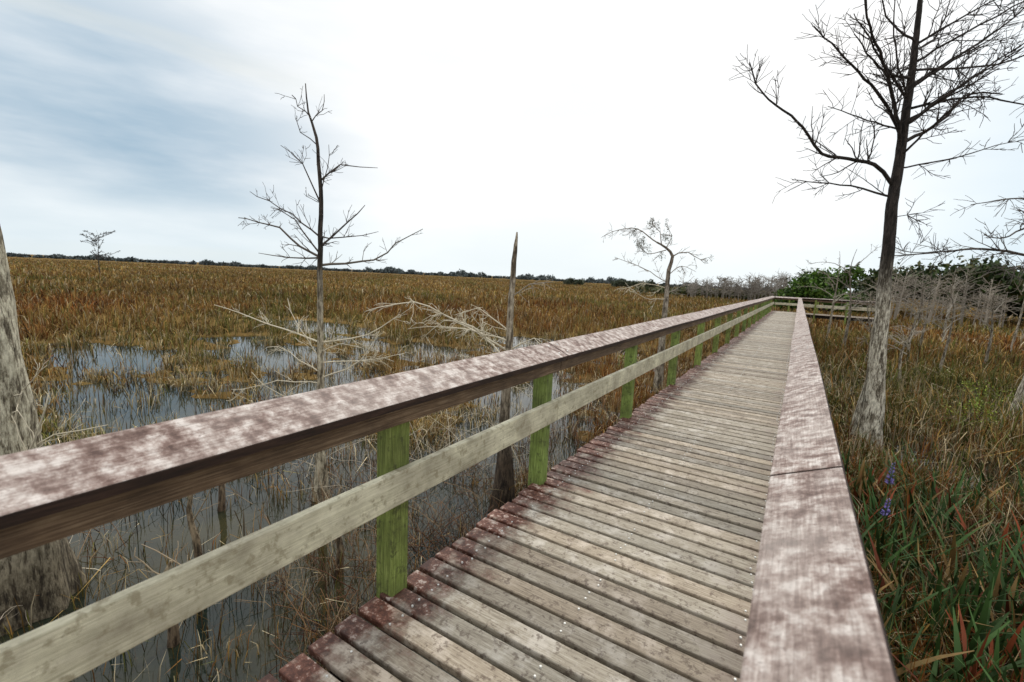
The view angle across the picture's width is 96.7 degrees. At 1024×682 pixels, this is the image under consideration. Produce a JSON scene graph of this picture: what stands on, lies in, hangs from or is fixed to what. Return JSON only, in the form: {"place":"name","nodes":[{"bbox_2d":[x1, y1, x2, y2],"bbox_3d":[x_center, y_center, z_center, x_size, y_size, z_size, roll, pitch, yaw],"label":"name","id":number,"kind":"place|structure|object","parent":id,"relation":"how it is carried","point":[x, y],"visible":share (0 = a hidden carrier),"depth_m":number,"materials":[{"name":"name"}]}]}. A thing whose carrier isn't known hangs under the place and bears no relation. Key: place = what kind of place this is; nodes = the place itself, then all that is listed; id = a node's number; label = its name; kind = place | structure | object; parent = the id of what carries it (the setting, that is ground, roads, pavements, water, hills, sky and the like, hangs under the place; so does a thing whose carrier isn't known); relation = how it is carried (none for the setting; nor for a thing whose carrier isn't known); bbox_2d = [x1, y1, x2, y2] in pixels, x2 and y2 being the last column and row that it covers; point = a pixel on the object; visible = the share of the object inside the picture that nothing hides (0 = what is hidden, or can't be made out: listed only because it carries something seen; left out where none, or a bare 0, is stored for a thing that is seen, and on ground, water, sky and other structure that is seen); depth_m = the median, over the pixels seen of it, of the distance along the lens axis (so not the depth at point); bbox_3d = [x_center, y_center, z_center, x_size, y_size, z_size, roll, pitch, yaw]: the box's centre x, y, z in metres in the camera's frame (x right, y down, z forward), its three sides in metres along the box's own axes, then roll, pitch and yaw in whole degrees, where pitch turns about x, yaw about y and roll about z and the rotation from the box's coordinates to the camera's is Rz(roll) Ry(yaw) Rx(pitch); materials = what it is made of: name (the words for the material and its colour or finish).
{"place":"outdoors","nodes":[
{"label":"outdoors","id":0,"kind":"place"},
{"bbox_2d":[0,318,1023,681],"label":"marsh water","id":1,"kind":"structure","parent":0,"point":[184,404],"depth_m":4.28,"materials":[{"name":"grey liquid"}]},
{"bbox_2d":[1,518,131,625],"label":"pale dead brush","id":2,"kind":"object","parent":1,"relation":"in","point":[77,555],"visible":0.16,"depth_m":3.39,"materials":[{"name":"beige plant"}]},
{"bbox_2d":[68,520,136,567],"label":"dead brush","id":3,"kind":"object","parent":1,"relation":"in","point":[98,539],"visible":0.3,"depth_m":3.59,"materials":[{"name":"brown plant"}]},
{"bbox_2d":[234,533,375,647],"bbox_3d":[-1.377,1.669,3.294,1.061,0.375,0.975,8,9,31],"label":"dead brush","id":4,"kind":"object","parent":1,"relation":"in","point":[338,598],"visible":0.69,"depth_m":3.22,"materials":[{"name":"brown plant"}]},
{"bbox_2d":[249,489,375,607],"bbox_3d":[-1.577,1.589,3.561,1.385,0.451,1.381,8,9,31],"label":"dead brush","id":5,"kind":"object","parent":1,"relation":"in","point":[317,558],"visible":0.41,"depth_m":3.42,"materials":[{"name":"brown plant"}]},
{"bbox_2d":[0,332,692,681],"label":"reed stalks","id":6,"kind":"object","parent":1,"relation":"on","point":[244,525],"visible":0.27,"depth_m":3.57,"materials":[{"name":"brown plant"}]},
{"bbox_2d":[268,573,437,680],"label":"dead brush","id":7,"kind":"object","parent":1,"relation":"in","point":[316,625],"visible":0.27,"depth_m":2.84,"materials":[{"name":"brown plant"}]},
{"bbox_2d":[283,434,426,521],"bbox_3d":[-1.515,1.366,4.694,1.395,0.571,1.531,2,8,-8],"label":"dead brush","id":8,"kind":"object","parent":1,"relation":"in","point":[350,482],"visible":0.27,"depth_m":4.63,"materials":[{"name":"brown plant"}]},
{"bbox_2d":[1,294,746,681],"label":"sawgrass","id":9,"kind":"object","parent":1,"relation":"on","point":[61,326],"visible":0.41,"depth_m":11.42,"materials":[{"name":"brown plant"}]},
{"bbox_2d":[333,487,489,589],"bbox_3d":[-0.678,1.591,3.658,1.493,0.531,1.395,8,9,31],"label":"dead brush","id":10,"kind":"object","parent":1,"relation":"in","point":[433,537],"visible":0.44,"depth_m":3.83,"materials":[{"name":"brown plant"}]},
{"bbox_2d":[423,482,512,545],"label":"dead brush","id":11,"kind":"object","parent":1,"relation":"in","point":[481,513],"visible":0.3,"depth_m":4.10,"materials":[{"name":"brown plant"}]},
{"bbox_2d":[811,326,1023,681],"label":"sawgrass","id":12,"kind":"object","parent":1,"relation":"on","point":[926,376],"visible":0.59,"depth_m":6.87,"materials":[{"name":"green plant"}]},
{"bbox_2d":[0,0,1023,292],"label":"sky","id":13,"kind":"structure","parent":0,"point":[155,124],"materials":[{"name":"white"}]},
{"bbox_2d":[7,257,1023,365],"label":"sawgrass","id":14,"kind":"object","parent":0,"point":[150,277],"visible":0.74,"depth_m":37.17,"materials":[{"name":"brown plant"}]},
{"bbox_2d":[8,254,1023,676],"bbox_3d":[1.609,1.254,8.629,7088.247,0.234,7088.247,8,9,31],"label":"marsh ground","id":15,"kind":"structure","parent":0,"point":[450,344],"depth_m":14.62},
{"bbox_2d":[0,226,105,636],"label":"dead cypress trunk","id":16,"kind":"object","parent":15,"relation":"on","point":[48,573],"visible":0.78,"depth_m":2.83,"materials":[{"name":"grey wood"}]},
{"bbox_2d":[80,231,119,272],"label":"lone cypress tree","id":17,"kind":"object","parent":15,"relation":"on","point":[98,240],"visible":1,"depth_m":59.36,"materials":[{"name":"grey plant"}]},
{"bbox_2d":[126,544,187,647],"bbox_3d":[-2.123,1.609,2.799,0.319,0.864,0.223,0,8,-18],"label":"cypress sapling stub","id":18,"kind":"object","parent":15,"relation":"on","point":[173,636],"visible":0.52,"depth_m":2.74,"materials":[{"name":"brown plant"}]},
{"bbox_2d":[186,489,217,558],"bbox_3d":[-2.168,1.337,3.104,0.378,1.310,0.165,2,8,-2],"label":"cypress sapling stub","id":19,"kind":"object","parent":15,"relation":"on","point":[197,547],"visible":0.4,"depth_m":3.12,"materials":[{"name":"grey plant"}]},
{"bbox_2d":[201,412,225,511],"bbox_3d":[-2.746,1.225,4.233,0.428,1.164,0.168,4,8,6],"label":"cypress sapling stub","id":20,"kind":"object","parent":15,"relation":"on","point":[221,498],"visible":0.15,"depth_m":4.26,"materials":[{"name":"brown plant"}]},
{"bbox_2d":[192,437,376,505],"bbox_3d":[-2.973,1.219,5.205,1.939,0.583,2.478,8,9,31],"label":"dead brush","id":21,"kind":"object","parent":15,"relation":"on","point":[271,473],"visible":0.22,"depth_m":4.84,"materials":[{"name":"brown plant"}]},
{"bbox_2d":[216,83,422,503],"bbox_3d":[-1.906,-0.241,4.292,1.998,4.122,1.015,2,8,-6],"label":"dwarf cypress tree","id":22,"kind":"object","parent":15,"relation":"on","point":[321,461],"visible":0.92,"depth_m":4.31,"materials":[{"name":"grey plant"}]},
{"bbox_2d":[318,469,343,575],"bbox_3d":[-1.287,1.468,3.399,0.340,1.051,0.125,6,9,22],"label":"cypress sapling stub","id":23,"kind":"object","parent":15,"relation":"on","point":[339,547],"visible":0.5,"depth_m":3.43,"materials":[{"name":"brown plant"}]},
{"bbox_2d":[245,385,453,444],"bbox_3d":[-2.639,0.885,6.890,3.356,0.803,2.758,8,9,31],"label":"pale dead brush","id":24,"kind":"object","parent":15,"relation":"on","point":[367,436],"visible":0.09,"depth_m":6.78,"materials":[{"name":"beige plant"}]},
{"bbox_2d":[277,413,491,497],"bbox_3d":[-1.795,1.157,5.315,2.418,0.785,2.576,8,9,31],"label":"pale dead brush","id":25,"kind":"object","parent":15,"relation":"on","point":[364,454],"visible":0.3,"depth_m":5.03,"materials":[{"name":"beige plant"}]},
{"bbox_2d":[364,232,554,511],"bbox_3d":[-0.616,0.436,4.248,1.707,2.928,1.472,8,9,31],"label":"dead cypress snag","id":26,"kind":"object","parent":15,"relation":"on","point":[504,481],"visible":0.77,"depth_m":4.41,"materials":[{"name":"grey plant"}]},
{"bbox_2d":[6,252,927,299],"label":"distant tree line","id":27,"kind":"object","parent":15,"relation":"on","point":[460,273],"visible":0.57,"depth_m":379.69,"materials":[{"name":"green plant"}]},
{"bbox_2d":[410,441,527,503],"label":"dead brush","id":28,"kind":"object","parent":15,"relation":"on","point":[469,468],"visible":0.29,"depth_m":5.01,"materials":[{"name":"brown plant"}]},
{"bbox_2d":[376,398,567,483],"bbox_3d":[-0.302,1.039,5.850,2.053,1.008,2.174,4,8,9],"label":"pale dead brush","id":29,"kind":"object","parent":15,"relation":"on","point":[473,433],"visible":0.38,"depth_m":5.59,"materials":[{"name":"beige plant"}]},
{"bbox_2d":[448,389,531,432],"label":"pale dead brush","id":30,"kind":"object","parent":15,"relation":"on","point":[488,409],"visible":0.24,"depth_m":7.06,"materials":[{"name":"beige plant"}]},
{"bbox_2d":[448,445,558,500],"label":"dead brush","id":31,"kind":"object","parent":15,"relation":"on","point":[521,486],"visible":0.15,"depth_m":4.81,"materials":[{"name":"brown plant"}]},
{"bbox_2d":[498,412,602,463],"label":"dead brush","id":32,"kind":"object","parent":15,"relation":"on","point":[576,433],"visible":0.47,"depth_m":6.29,"materials":[{"name":"brown plant"}]},
{"bbox_2d":[257,311,873,681],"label":"boardwalk","id":33,"kind":"structure","parent":15,"relation":"on","point":[623,549],"depth_m":2.51,"materials":[{"name":"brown wood"}]},
{"bbox_2d":[0,296,774,681],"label":"wooden railing","id":34,"kind":"object","parent":33,"relation":"attached to","point":[50,494],"visible":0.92,"depth_m":1.56,"materials":[{"name":"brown wood"}]},
{"bbox_2d":[740,298,898,681],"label":"wooden railing","id":35,"kind":"object","parent":33,"relation":"attached to","point":[815,615],"visible":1,"depth_m":0.91,"materials":[{"name":"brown wood"}]},
{"bbox_2d":[775,296,874,323],"bbox_3d":[21.441,-1.638,31.306,6.048,2.503,0.214,8,9,31],"label":"wooden railing","id":36,"kind":"object","parent":33,"relation":"attached to","point":[789,299],"visible":0.28,"depth_m":32.11,"materials":[{"name":"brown wood"}]},
{"bbox_2d":[802,298,875,325],"bbox_3d":[21.297,-1.402,29.605,4.392,2.499,0.214,8,9,31],"label":"wooden railing","id":37,"kind":"object","parent":33,"relation":"attached to","point":[815,306],"visible":0.61,"depth_m":29.69,"materials":[{"name":"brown wood"}]},
{"bbox_2d":[562,277,657,287],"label":"tree island","id":38,"kind":"object","parent":15,"relation":"on","point":[620,282],"visible":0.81,"depth_m":170.31,"materials":[{"name":"green plant"}]},
{"bbox_2d":[591,389,648,421],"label":"dead brush","id":39,"kind":"object","parent":15,"relation":"on","point":[615,404],"visible":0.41,"depth_m":8.01,"materials":[{"name":"brown plant"}]},
{"bbox_2d":[602,216,711,392],"bbox_3d":[2.971,-0.662,9.722,2.058,3.891,1.291,2,8,-7],"label":"mossy cypress tree","id":40,"kind":"object","parent":15,"relation":"on","point":[659,375],"visible":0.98,"depth_m":9.51,"materials":[{"name":"grey plant"}]},
{"bbox_2d":[634,283,824,303],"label":"distant shrubs","id":41,"kind":"object","parent":15,"relation":"on","point":[682,290],"visible":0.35,"depth_m":85.01,"materials":[{"name":"grey plant"}]},
{"bbox_2d":[772,261,875,313],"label":"green mangrove bush","id":42,"kind":"object","parent":15,"relation":"on","point":[811,279],"visible":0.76,"depth_m":46.99,"materials":[{"name":"green plant"}]},
{"bbox_2d":[797,252,862,337],"bbox_3d":[14.207,-1.901,20.406,2.453,4.203,1.563,6,9,20],"label":"bare swamp tree","id":43,"kind":"object","parent":15,"relation":"on","point":[831,314],"visible":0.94,"depth_m":20.38,"materials":[{"name":"grey plant"}]},
{"bbox_2d":[809,243,878,347],"bbox_3d":[12.400,-1.518,16.890,2.570,4.260,1.642,3,8,3],"label":"bare swamp tree","id":44,"kind":"object","parent":15,"relation":"on","point":[849,312],"visible":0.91,"depth_m":16.88,"materials":[{"name":"grey plant"}]},
{"bbox_2d":[685,267,1020,327],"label":"distant bare trees","id":45,"kind":"object","parent":15,"relation":"on","point":[755,288],"visible":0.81,"depth_m":39.29,"materials":[{"name":"plant"}]},
{"bbox_2d":[854,295,896,360],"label":"bare swamp tree","id":46,"kind":"object","parent":15,"relation":"on","point":[868,327],"visible":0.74,"depth_m":14.17,"materials":[{"name":"grey plant"}]},
{"bbox_2d":[849,263,902,309],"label":"bare swamp tree","id":47,"kind":"object","parent":15,"relation":"on","point":[873,287],"visible":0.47,"depth_m":22.77,"materials":[{"name":"grey plant"}]},
{"bbox_2d":[731,0,1023,448],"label":"bald cypress tree","id":48,"kind":"object","parent":15,"relation":"on","point":[869,411],"visible":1,"depth_m":6.28,"materials":[{"name":"grey plant"}]},
{"bbox_2d":[868,462,895,519],"bbox_3d":[3.402,1.509,4.204,0.215,0.877,0.280,8,9,31],"label":"pickerelweed flower","id":49,"kind":"object","parent":15,"relation":"on","point":[873,499],"visible":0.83,"depth_m":4.14,"materials":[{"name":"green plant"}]},
{"bbox_2d":[832,381,931,429],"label":"dead brush","id":50,"kind":"object","parent":15,"relation":"on","point":[891,409],"visible":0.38,"depth_m":8.17,"materials":[{"name":"brown plant"}]},
{"bbox_2d":[875,498,897,547],"bbox_3d":[3.134,1.654,3.815,0.269,0.674,0.154,-4,11,-41],"label":"pickerelweed flower","id":51,"kind":"object","parent":15,"relation":"on","point":[887,511],"visible":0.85,"depth_m":3.82,"materials":[{"name":"purple plant"}]},
{"bbox_2d":[887,291,924,382],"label":"bare swamp tree","id":52,"kind":"object","parent":15,"relation":"on","point":[905,343],"visible":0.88,"depth_m":11.12,"materials":[{"name":"grey plant"}]},
{"bbox_2d":[891,283,937,362],"bbox_3d":[12.853,-0.433,14.577,2.039,2.806,1.086,1,8,-14],"label":"bare swamp tree","id":53,"kind":"object","parent":15,"relation":"on","point":[911,329],"visible":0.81,"depth_m":14.41,"materials":[{"name":"grey plant"}]},
{"bbox_2d":[892,267,967,349],"bbox_3d":[16.369,-1.176,18.144,2.106,3.609,1.123,4,8,7],"label":"bare swamp tree","id":54,"kind":"object","parent":15,"relation":"on","point":[922,333],"visible":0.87,"depth_m":18.02,"materials":[{"name":"grey plant"}]},
{"bbox_2d":[841,439,1023,681],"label":"broadleaf marsh plants","id":55,"kind":"object","parent":15,"relation":"on","point":[982,640],"visible":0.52,"depth_m":3.20,"materials":[{"name":"green plant"}]},
{"bbox_2d":[851,255,1023,322],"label":"distant tree mass","id":56,"kind":"object","parent":15,"relation":"on","point":[873,275],"visible":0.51,"depth_m":41.33,"materials":[{"name":"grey plant"}]},
{"bbox_2d":[853,497,1023,630],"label":"dead brush","id":57,"kind":"object","parent":15,"relation":"on","point":[995,614],"visible":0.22,"depth_m":3.48,"materials":[{"name":"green plant"}]},
{"bbox_2d":[869,565,1010,681],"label":"dead brush","id":58,"kind":"object","parent":15,"relation":"on","point":[925,640],"visible":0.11,"depth_m":2.71,"materials":[{"name":"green plant"}]},
{"bbox_2d":[912,294,974,371],"bbox_3d":[11.668,-0.018,12.332,1.634,2.510,0.901,1,8,-15],"label":"bare swamp tree","id":59,"kind":"object","parent":15,"relation":"on","point":[947,342],"visible":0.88,"depth_m":12.26,"materials":[{"name":"grey plant"}]},
{"bbox_2d":[878,191,1023,426],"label":"bald cypress tree","id":60,"kind":"object","parent":15,"relation":"on","point":[1020,393],"visible":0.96,"depth_m":8.18,"materials":[{"name":"grey plant"}]},
{"bbox_2d":[892,464,1023,579],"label":"dead brush","id":61,"kind":"object","parent":15,"relation":"on","point":[975,519],"visible":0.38,"depth_m":4.06,"materials":[{"name":"brown plant"}]},
{"bbox_2d":[896,585,1020,681],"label":"dead brush","id":62,"kind":"object","parent":15,"relation":"on","point":[953,642],"visible":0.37,"depth_m":2.63,"materials":[{"name":"brown plant"}]},
{"bbox_2d":[895,406,1022,483],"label":"dead brush","id":63,"kind":"object","parent":15,"relation":"on","point":[967,444],"visible":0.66,"depth_m":6.50,"materials":[{"name":"brown plant"}]},
{"bbox_2d":[934,269,983,342],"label":"bare swamp tree","id":64,"kind":"object","parent":15,"relation":"on","point":[943,334],"visible":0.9,"depth_m":21.25,"materials":[{"name":"grey plant"}]},
{"bbox_2d":[899,437,1023,526],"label":"dead brush","id":65,"kind":"object","parent":15,"relation":"on","point":[985,474],"visible":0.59,"depth_m":5.04,"materials":[{"name":"brown plant"}]},
{"bbox_2d":[933,392,1000,434],"bbox_3d":[7.605,1.267,7.626,0.834,0.908,0.836,8,9,31],"label":"wax myrtle shrub","id":66,"kind":"object","parent":15,"relation":"on","point":[976,406],"visible":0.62,"depth_m":7.54,"materials":[{"name":"green plant"}]},
{"bbox_2d":[955,379,1015,413],"bbox_3d":[9.882,1.198,9.354,1.274,0.782,1.108,8,9,31],"label":"wax myrtle shrub","id":67,"kind":"object","parent":15,"relation":"on","point":[975,388],"visible":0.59,"depth_m":9.52,"materials":[{"name":"green plant"}]},
{"bbox_2d":[955,280,1017,367],"bbox_3d":[15.107,-0.373,14.190,1.842,3.005,1.128,4,8,6],"label":"bare swamp tree","id":68,"kind":"object","parent":15,"relation":"on","point":[990,338],"visible":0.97,"depth_m":14.25,"materials":[{"name":"grey plant"}]},
{"bbox_2d":[996,268,1023,351],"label":"bare swamp tree","id":69,"kind":"object","parent":15,"relation":"on","point":[1016,330],"visible":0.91,"depth_m":19.52,"materials":[{"name":"grey plant"}]}
]}

